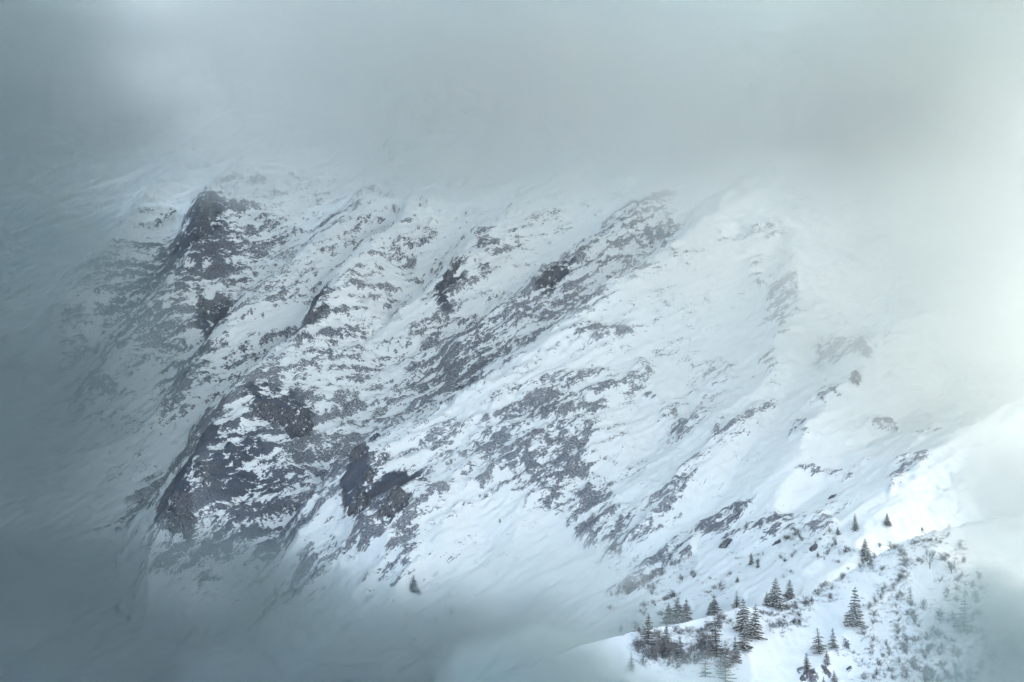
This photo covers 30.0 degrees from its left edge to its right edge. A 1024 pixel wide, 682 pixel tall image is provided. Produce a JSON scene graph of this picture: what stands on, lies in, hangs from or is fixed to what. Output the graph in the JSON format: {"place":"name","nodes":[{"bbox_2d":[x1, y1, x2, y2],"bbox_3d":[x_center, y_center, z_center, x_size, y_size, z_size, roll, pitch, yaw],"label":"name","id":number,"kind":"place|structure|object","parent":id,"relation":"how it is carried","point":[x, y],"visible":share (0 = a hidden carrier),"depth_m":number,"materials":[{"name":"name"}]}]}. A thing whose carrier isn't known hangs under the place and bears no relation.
{"place":"outdoors","nodes":[
{"label":"outdoors","id":0,"kind":"place"},
{"bbox_2d":[0,0,1023,681],"bbox_3d":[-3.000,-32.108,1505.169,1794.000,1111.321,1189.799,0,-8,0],"label":"mountain","id":1,"kind":"structure","parent":0,"point":[758,232],"depth_m":1451.53,"materials":[{"name":"white snow"}]},
{"bbox_2d":[164,486,195,543],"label":"rock outcrop","id":2,"kind":"object","parent":1,"relation":"on","point":[180,506],"visible":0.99,"depth_m":1223.06,"materials":[{"name":"grey stone"}]},
{"bbox_2d":[197,460,210,486],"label":"rock outcrop","id":3,"kind":"object","parent":1,"relation":"on","point":[203,470],"visible":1,"depth_m":1244.73,"materials":[{"name":"grey stone"}]},
{"bbox_2d":[195,296,213,316],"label":"rock outcrop","id":4,"kind":"object","parent":1,"relation":"on","point":[204,306],"visible":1,"depth_m":1476.27,"materials":[{"name":"grey stone"}]},
{"bbox_2d":[193,194,216,249],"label":"rock outcrop","id":5,"kind":"object","parent":1,"relation":"on","point":[202,224],"visible":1,"depth_m":1552.17,"materials":[{"name":"grey stone"}]},
{"bbox_2d":[251,401,293,426],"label":"rock outcrop","id":6,"kind":"object","parent":1,"relation":"on","point":[268,412],"visible":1,"depth_m":1317.89,"materials":[{"name":"grey stone"}]},
{"bbox_2d":[279,406,312,436],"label":"rock outcrop","id":7,"kind":"object","parent":1,"relation":"on","point":[299,422],"visible":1,"depth_m":1324.40,"materials":[{"name":"grey stone"}]},
{"bbox_2d":[297,304,330,330],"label":"rock outcrop","id":8,"kind":"object","parent":1,"relation":"on","point":[313,315],"visible":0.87,"depth_m":1426.45,"materials":[{"name":"grey stone"}]},
{"bbox_2d":[349,442,368,461],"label":"rock outcrop","id":9,"kind":"object","parent":1,"relation":"on","point":[358,451],"visible":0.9,"depth_m":1257.71,"materials":[{"name":"grey stone"}]},
{"bbox_2d":[347,490,371,516],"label":"rock outcrop","id":10,"kind":"object","parent":1,"relation":"on","point":[356,506],"visible":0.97,"depth_m":1230.49,"materials":[{"name":"grey stone"}]},
{"bbox_2d":[363,467,373,483],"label":"rock outcrop","id":11,"kind":"object","parent":1,"relation":"on","point":[368,475],"visible":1,"depth_m":1248.51,"materials":[{"name":"grey stone"}]},
{"bbox_2d":[376,484,413,530],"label":"rock outcrop","id":12,"kind":"object","parent":1,"relation":"on","point":[397,499],"visible":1,"depth_m":1221.69,"materials":[{"name":"grey stone"}]},
{"bbox_2d":[409,575,419,591],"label":"spruce tree","id":13,"kind":"object","parent":1,"relation":"on","point":[412,588],"visible":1,"depth_m":1196.06,"materials":[{"name":"grey plant"}]},
{"bbox_2d":[437,260,460,296],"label":"rock outcrop","id":14,"kind":"object","parent":1,"relation":"on","point":[448,274],"visible":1,"depth_m":1500.44,"materials":[{"name":"grey stone"}]},
{"bbox_2d":[535,265,561,289],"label":"rock outcrop","id":15,"kind":"object","parent":1,"relation":"on","point":[550,275],"visible":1,"depth_m":1485.38,"materials":[{"name":"grey stone"}]},
{"bbox_2d":[622,583,638,594],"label":"rock outcrop","id":16,"kind":"object","parent":1,"relation":"on","point":[629,588],"visible":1,"depth_m":1170.36,"materials":[{"name":"grey stone"}]},
{"bbox_2d":[660,603,673,623],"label":"spruce tree","id":17,"kind":"object","parent":1,"relation":"on","point":[668,613],"visible":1,"depth_m":1127.88,"materials":[{"name":"grey plant"}]},
{"bbox_2d":[669,598,684,623],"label":"spruce tree","id":18,"kind":"object","parent":1,"relation":"on","point":[676,615],"visible":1,"depth_m":1125.21,"materials":[{"name":"grey plant"}]},
{"bbox_2d":[681,599,692,621],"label":"spruce tree","id":19,"kind":"object","parent":1,"relation":"on","point":[686,609],"visible":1,"depth_m":1125.54,"materials":[{"name":"grey plant"}]},
{"bbox_2d":[707,596,721,614],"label":"spruce tree","id":20,"kind":"object","parent":1,"relation":"on","point":[713,603],"visible":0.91,"depth_m":1124.17,"materials":[{"name":"grey plant"}]},
{"bbox_2d":[718,538,731,548],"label":"rock outcrop","id":21,"kind":"object","parent":1,"relation":"on","point":[725,543],"visible":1,"depth_m":1187.84,"materials":[{"name":"grey stone"}]},
{"bbox_2d":[731,591,739,607],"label":"spruce tree","id":22,"kind":"object","parent":1,"relation":"on","point":[735,604],"visible":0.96,"depth_m":1120.91,"materials":[{"name":"grey plant"}]},
{"bbox_2d":[748,553,753,564],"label":"spruce tree","id":23,"kind":"object","parent":1,"relation":"on","point":[751,562],"visible":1,"depth_m":1160.63,"materials":[{"name":"grey plant"}]},
{"bbox_2d":[763,591,769,603],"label":"spruce tree","id":24,"kind":"object","parent":1,"relation":"on","point":[766,597],"visible":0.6,"depth_m":1110.72,"materials":[{"name":"grey plant"}]},
{"bbox_2d":[782,580,794,600],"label":"spruce tree","id":25,"kind":"object","parent":1,"relation":"on","point":[789,595],"visible":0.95,"depth_m":1106.48,"materials":[{"name":"grey plant"}]},
{"bbox_2d":[809,543,817,551],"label":"rock outcrop","id":26,"kind":"object","parent":1,"relation":"on","point":[813,547],"visible":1,"depth_m":1147.16,"materials":[{"name":"grey stone"}]},
{"bbox_2d":[850,514,858,531],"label":"spruce tree","id":27,"kind":"object","parent":1,"relation":"on","point":[854,524],"visible":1,"depth_m":1160.58,"materials":[{"name":"grey plant"}]},
{"bbox_2d":[849,370,861,384],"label":"rock outcrop","id":28,"kind":"object","parent":1,"relation":"on","point":[855,377],"visible":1,"depth_m":1326.69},
{"bbox_2d":[860,540,871,560],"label":"spruce tree","id":29,"kind":"object","parent":1,"relation":"on","point":[865,553],"visible":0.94,"depth_m":1135.90,"materials":[{"name":"grey plant"}]},
{"bbox_2d":[883,513,891,526],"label":"spruce tree","id":30,"kind":"object","parent":1,"relation":"on","point":[887,521],"visible":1,"depth_m":1165.28,"materials":[{"name":"grey plant"}]},
{"bbox_2d":[500,511,1023,681],"bbox_3d":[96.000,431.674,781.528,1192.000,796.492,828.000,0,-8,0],"label":"hillside","id":31,"kind":"structure","parent":0,"point":[994,551],"depth_m":885.00,"materials":[{"name":"white snow"}]},
{"bbox_2d":[626,652,635,671],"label":"spruce tree","id":32,"kind":"object","parent":31,"relation":"on","point":[632,665],"visible":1,"depth_m":844.50,"materials":[{"name":"grey plant"}]},
{"bbox_2d":[633,639,649,648],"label":"shrub","id":33,"kind":"object","parent":31,"relation":"on","point":[640,641],"visible":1,"depth_m":858.37,"materials":[{"name":"grey plant"}]},
{"bbox_2d":[638,643,648,653],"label":"shrub","id":34,"kind":"object","parent":31,"relation":"on","point":[646,650],"visible":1,"depth_m":854.11,"materials":[{"name":"grey plant"}]},
{"bbox_2d":[637,577,649,585],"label":"shrub","id":35,"kind":"object","parent":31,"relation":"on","point":[642,581],"visible":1,"depth_m":1172.87,"materials":[{"name":"grey plant"}]},
{"bbox_2d":[640,651,646,664],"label":"shrub","id":36,"kind":"object","parent":31,"relation":"on","point":[642,659],"visible":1,"depth_m":849.58,"materials":[{"name":"grey plant"}]},
{"bbox_2d":[640,614,656,645],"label":"spruce tree","id":37,"kind":"object","parent":31,"relation":"on","point":[648,632],"visible":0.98,"depth_m":863.88,"materials":[{"name":"grey plant"}]},
{"bbox_2d":[649,639,661,653],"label":"shrub","id":38,"kind":"object","parent":31,"relation":"on","point":[651,648],"visible":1,"depth_m":855.49,"materials":[{"name":"plant"}]},
{"bbox_2d":[651,645,659,659],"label":"shrub","id":39,"kind":"object","parent":31,"relation":"on","point":[656,654],"visible":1,"depth_m":853.16,"materials":[{"name":"plant"}]},
{"bbox_2d":[653,636,664,651],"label":"shrub","id":40,"kind":"object","parent":31,"relation":"on","point":[658,647],"visible":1,"depth_m":857.47,"materials":[{"name":"plant"}]},
{"bbox_2d":[656,634,672,648],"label":"shrub","id":41,"kind":"object","parent":31,"relation":"on","point":[663,641],"visible":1,"depth_m":859.35,"materials":[{"name":"grey plant"}]},
{"bbox_2d":[662,623,670,642],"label":"spruce tree","id":42,"kind":"object","parent":31,"relation":"on","point":[666,631],"visible":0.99,"depth_m":865.28,"materials":[{"name":"grey plant"}]},
{"bbox_2d":[658,641,677,658],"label":"shrub","id":43,"kind":"object","parent":31,"relation":"on","point":[662,652],"visible":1,"depth_m":855.02,"materials":[{"name":"plant"}]},
{"bbox_2d":[662,641,679,653],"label":"shrub","id":44,"kind":"object","parent":31,"relation":"on","point":[673,650],"visible":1,"depth_m":857.83,"materials":[{"name":"grey plant"}]},
{"bbox_2d":[666,656,675,666],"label":"shrub","id":45,"kind":"object","parent":31,"relation":"on","point":[669,660],"visible":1,"depth_m":850.66,"materials":[{"name":"grey plant"}]},
{"bbox_2d":[665,649,681,660],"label":"shrub","id":46,"kind":"object","parent":31,"relation":"on","point":[675,657],"visible":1,"depth_m":853.20,"materials":[{"name":"plant"}]},
{"bbox_2d":[675,636,686,657],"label":"spruce tree","id":47,"kind":"object","parent":31,"relation":"on","point":[680,652],"visible":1,"depth_m":856.31,"materials":[{"name":"grey plant"}]},
{"bbox_2d":[684,639,696,651],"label":"shrub","id":48,"kind":"object","parent":31,"relation":"on","point":[691,645],"visible":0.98,"depth_m":860.16,"materials":[{"name":"grey plant"}]},
{"bbox_2d":[684,645,711,664],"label":"shrub","id":49,"kind":"object","parent":31,"relation":"on","point":[697,655],"visible":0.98,"depth_m":853.12,"materials":[{"name":"plant"}]},
{"bbox_2d":[694,638,705,648],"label":"shrub","id":50,"kind":"object","parent":31,"relation":"on","point":[700,642],"visible":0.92,"depth_m":862.40,"materials":[{"name":"plant"}]},
{"bbox_2d":[695,630,709,645],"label":"shrub","id":51,"kind":"object","parent":31,"relation":"on","point":[706,636],"visible":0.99,"depth_m":864.61,"materials":[{"name":"plant"}]},
{"bbox_2d":[699,643,713,657],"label":"shrub","id":52,"kind":"object","parent":31,"relation":"on","point":[703,650],"visible":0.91,"depth_m":857.13,"materials":[{"name":"plant"}]},
{"bbox_2d":[699,650,714,677],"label":"larch tree","id":53,"kind":"object","parent":31,"relation":"on","point":[705,668],"visible":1,"depth_m":845.51,"materials":[{"name":"grey plant"}]},
{"bbox_2d":[703,636,717,650],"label":"shrub","id":54,"kind":"object","parent":31,"relation":"on","point":[709,643],"visible":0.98,"depth_m":860.17,"materials":[{"name":"grey plant"}]},
{"bbox_2d":[704,642,716,658],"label":"shrub","id":55,"kind":"object","parent":31,"relation":"on","point":[714,655],"visible":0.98,"depth_m":857.59,"materials":[{"name":"grey plant"}]},
{"bbox_2d":[706,611,725,656],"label":"larch tree","id":56,"kind":"object","parent":31,"relation":"on","point":[715,640],"visible":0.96,"depth_m":859.35,"materials":[{"name":"grey plant"}]},
{"bbox_2d":[713,658,726,670],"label":"shrub","id":57,"kind":"object","parent":31,"relation":"on","point":[720,668],"visible":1,"depth_m":849.54,"materials":[{"name":"plant"}]},
{"bbox_2d":[716,641,736,681],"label":"larch tree","id":58,"kind":"object","parent":31,"relation":"on","point":[724,671],"visible":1,"depth_m":844.85,"materials":[{"name":"grey plant"}]},
{"bbox_2d":[718,650,735,667],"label":"shrub","id":59,"kind":"object","parent":31,"relation":"on","point":[730,652],"visible":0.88,"depth_m":852.99,"materials":[{"name":"grey plant"}]},
{"bbox_2d":[731,637,741,663],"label":"spruce tree","id":60,"kind":"object","parent":31,"relation":"on","point":[736,651],"visible":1,"depth_m":857.73,"materials":[{"name":"grey plant"}]},
{"bbox_2d":[733,598,753,634],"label":"spruce tree","id":61,"kind":"object","parent":31,"relation":"on","point":[744,616],"visible":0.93,"depth_m":878.09,"materials":[{"name":"grey plant"}]},
{"bbox_2d":[737,622,753,651],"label":"spruce tree","id":62,"kind":"object","parent":31,"relation":"on","point":[744,645],"visible":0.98,"depth_m":866.19,"materials":[{"name":"grey plant"}]},
{"bbox_2d":[748,605,767,639],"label":"spruce tree","id":63,"kind":"object","parent":31,"relation":"on","point":[756,627],"visible":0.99,"depth_m":876.75,"materials":[{"name":"grey plant"}]},
{"bbox_2d":[762,578,787,609],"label":"spruce tree","id":64,"kind":"object","parent":31,"relation":"on","point":[774,599],"visible":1,"depth_m":905.14,"materials":[{"name":"grey plant"}]},
{"bbox_2d":[802,653,810,669],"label":"spruce tree","id":65,"kind":"object","parent":31,"relation":"on","point":[806,666],"visible":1,"depth_m":859.88,"materials":[{"name":"grey plant"}]},
{"bbox_2d":[800,670,814,681],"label":"rock outcrop","id":66,"kind":"object","parent":31,"relation":"on","point":[809,674],"visible":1,"depth_m":853.36,"materials":[{"name":"grey stone"}]},
{"bbox_2d":[597,523,1020,681],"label":"undergrowth","id":67,"kind":"object","parent":31,"relation":"on","point":[877,602],"visible":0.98,"depth_m":892.78,"materials":[{"name":"green plant"}]},
{"bbox_2d":[810,628,826,653],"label":"spruce tree","id":68,"kind":"object","parent":31,"relation":"on","point":[818,646],"visible":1,"depth_m":871.25,"materials":[{"name":"grey plant"}]},
{"bbox_2d":[823,651,830,665],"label":"spruce tree","id":69,"kind":"object","parent":31,"relation":"on","point":[827,657],"visible":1,"depth_m":864.81,"materials":[{"name":"grey plant"}]},
{"bbox_2d":[827,629,838,648],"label":"spruce tree","id":70,"kind":"object","parent":31,"relation":"on","point":[834,645],"visible":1,"depth_m":874.18,"materials":[{"name":"grey plant"}]},
{"bbox_2d":[830,671,837,681],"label":"spruce tree","id":71,"kind":"object","parent":31,"relation":"on","point":[833,679],"visible":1,"depth_m":856.99,"materials":[{"name":"grey plant"}]},
{"bbox_2d":[843,587,864,627],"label":"spruce tree","id":72,"kind":"object","parent":31,"relation":"on","point":[854,615],"visible":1,"depth_m":886.02,"materials":[{"name":"grey plant"}]},
{"bbox_2d":[897,643,911,653],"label":"shrub","id":73,"kind":"object","parent":31,"relation":"on","point":[906,648],"visible":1,"depth_m":873.76,"materials":[{"name":"plant"}]},
{"bbox_2d":[904,656,918,665],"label":"shrub","id":74,"kind":"object","parent":31,"relation":"on","point":[909,661],"visible":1,"depth_m":864.55,"materials":[{"name":"plant"}]},
{"bbox_2d":[909,607,919,619],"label":"shrub","id":75,"kind":"object","parent":31,"relation":"on","point":[914,611],"visible":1,"depth_m":892.32,"materials":[{"name":"grey plant"}]},
{"bbox_2d":[918,670,931,681],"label":"shrub","id":76,"kind":"object","parent":31,"relation":"on","point":[925,678],"visible":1,"depth_m":853.77,"materials":[{"name":"plant"}]},
{"bbox_2d":[917,666,936,672],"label":"shrub","id":77,"kind":"object","parent":31,"relation":"on","point":[931,671],"visible":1,"depth_m":858.58,"materials":[{"name":"grey plant"}]},
{"bbox_2d":[922,549,935,567],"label":"bare tree","id":78,"kind":"object","parent":31,"relation":"on","point":[930,555],"visible":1,"depth_m":930.68,"materials":[{"name":"grey plant"}]},
{"bbox_2d":[922,630,936,639],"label":"shrub","id":79,"kind":"object","parent":31,"relation":"on","point":[927,635],"visible":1,"depth_m":879.20,"materials":[{"name":"plant"}]},
{"bbox_2d":[925,642,936,649],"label":"shrub","id":80,"kind":"object","parent":31,"relation":"on","point":[932,644],"visible":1,"depth_m":873.70,"materials":[{"name":"plant"}]},
{"bbox_2d":[935,641,946,649],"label":"shrub","id":81,"kind":"object","parent":31,"relation":"on","point":[942,646],"visible":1,"depth_m":874.12,"materials":[{"name":"grey plant"}]},
{"bbox_2d":[935,606,948,616],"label":"shrub","id":82,"kind":"object","parent":31,"relation":"on","point":[937,611],"visible":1,"depth_m":894.31,"materials":[{"name":"grey plant"}]},
{"bbox_2d":[937,659,947,666],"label":"shrub","id":83,"kind":"object","parent":31,"relation":"on","point":[943,663],"visible":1,"depth_m":864.31,"materials":[{"name":"grey plant"}]},
{"bbox_2d":[940,667,949,677],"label":"shrub","id":84,"kind":"object","parent":31,"relation":"on","point":[946,673],"visible":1,"depth_m":860.46,"materials":[{"name":"grey plant"}]},
{"bbox_2d":[946,560,957,573],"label":"bare tree","id":85,"kind":"object","parent":31,"relation":"on","point":[951,565],"visible":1,"depth_m":928.26,"materials":[{"name":"grey plant"}]},
{"bbox_2d":[952,658,961,681],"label":"bare tree","id":86,"kind":"object","parent":31,"relation":"on","point":[954,665],"visible":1,"depth_m":857.76,"materials":[{"name":"grey plant"}]},
{"bbox_2d":[952,647,961,657],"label":"shrub","id":87,"kind":"object","parent":31,"relation":"on","point":[958,651],"visible":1,"depth_m":872.02,"materials":[{"name":"grey plant"}]},
{"bbox_2d":[953,618,961,629],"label":"shrub","id":88,"kind":"object","parent":31,"relation":"on","point":[955,623],"visible":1,"depth_m":888.52,"materials":[{"name":"grey plant"}]},
{"bbox_2d":[953,593,975,631],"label":"larch tree","id":89,"kind":"object","parent":31,"relation":"on","point":[963,617],"visible":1,"depth_m":887.75,"materials":[{"name":"grey plant"}]},
{"bbox_2d":[965,667,972,681],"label":"bare tree","id":90,"kind":"object","parent":31,"relation":"on","point":[971,673],"visible":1,"depth_m":858.25,"materials":[{"name":"grey plant"}]},
{"bbox_2d":[968,592,981,602],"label":"shrub","id":91,"kind":"object","parent":31,"relation":"on","point":[978,599],"visible":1,"depth_m":910.73,"materials":[{"name":"grey plant"}]},
{"bbox_2d":[975,658,986,668],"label":"shrub","id":92,"kind":"object","parent":31,"relation":"on","point":[981,666],"visible":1,"depth_m":867.44,"materials":[{"name":"grey plant"}]}
]}

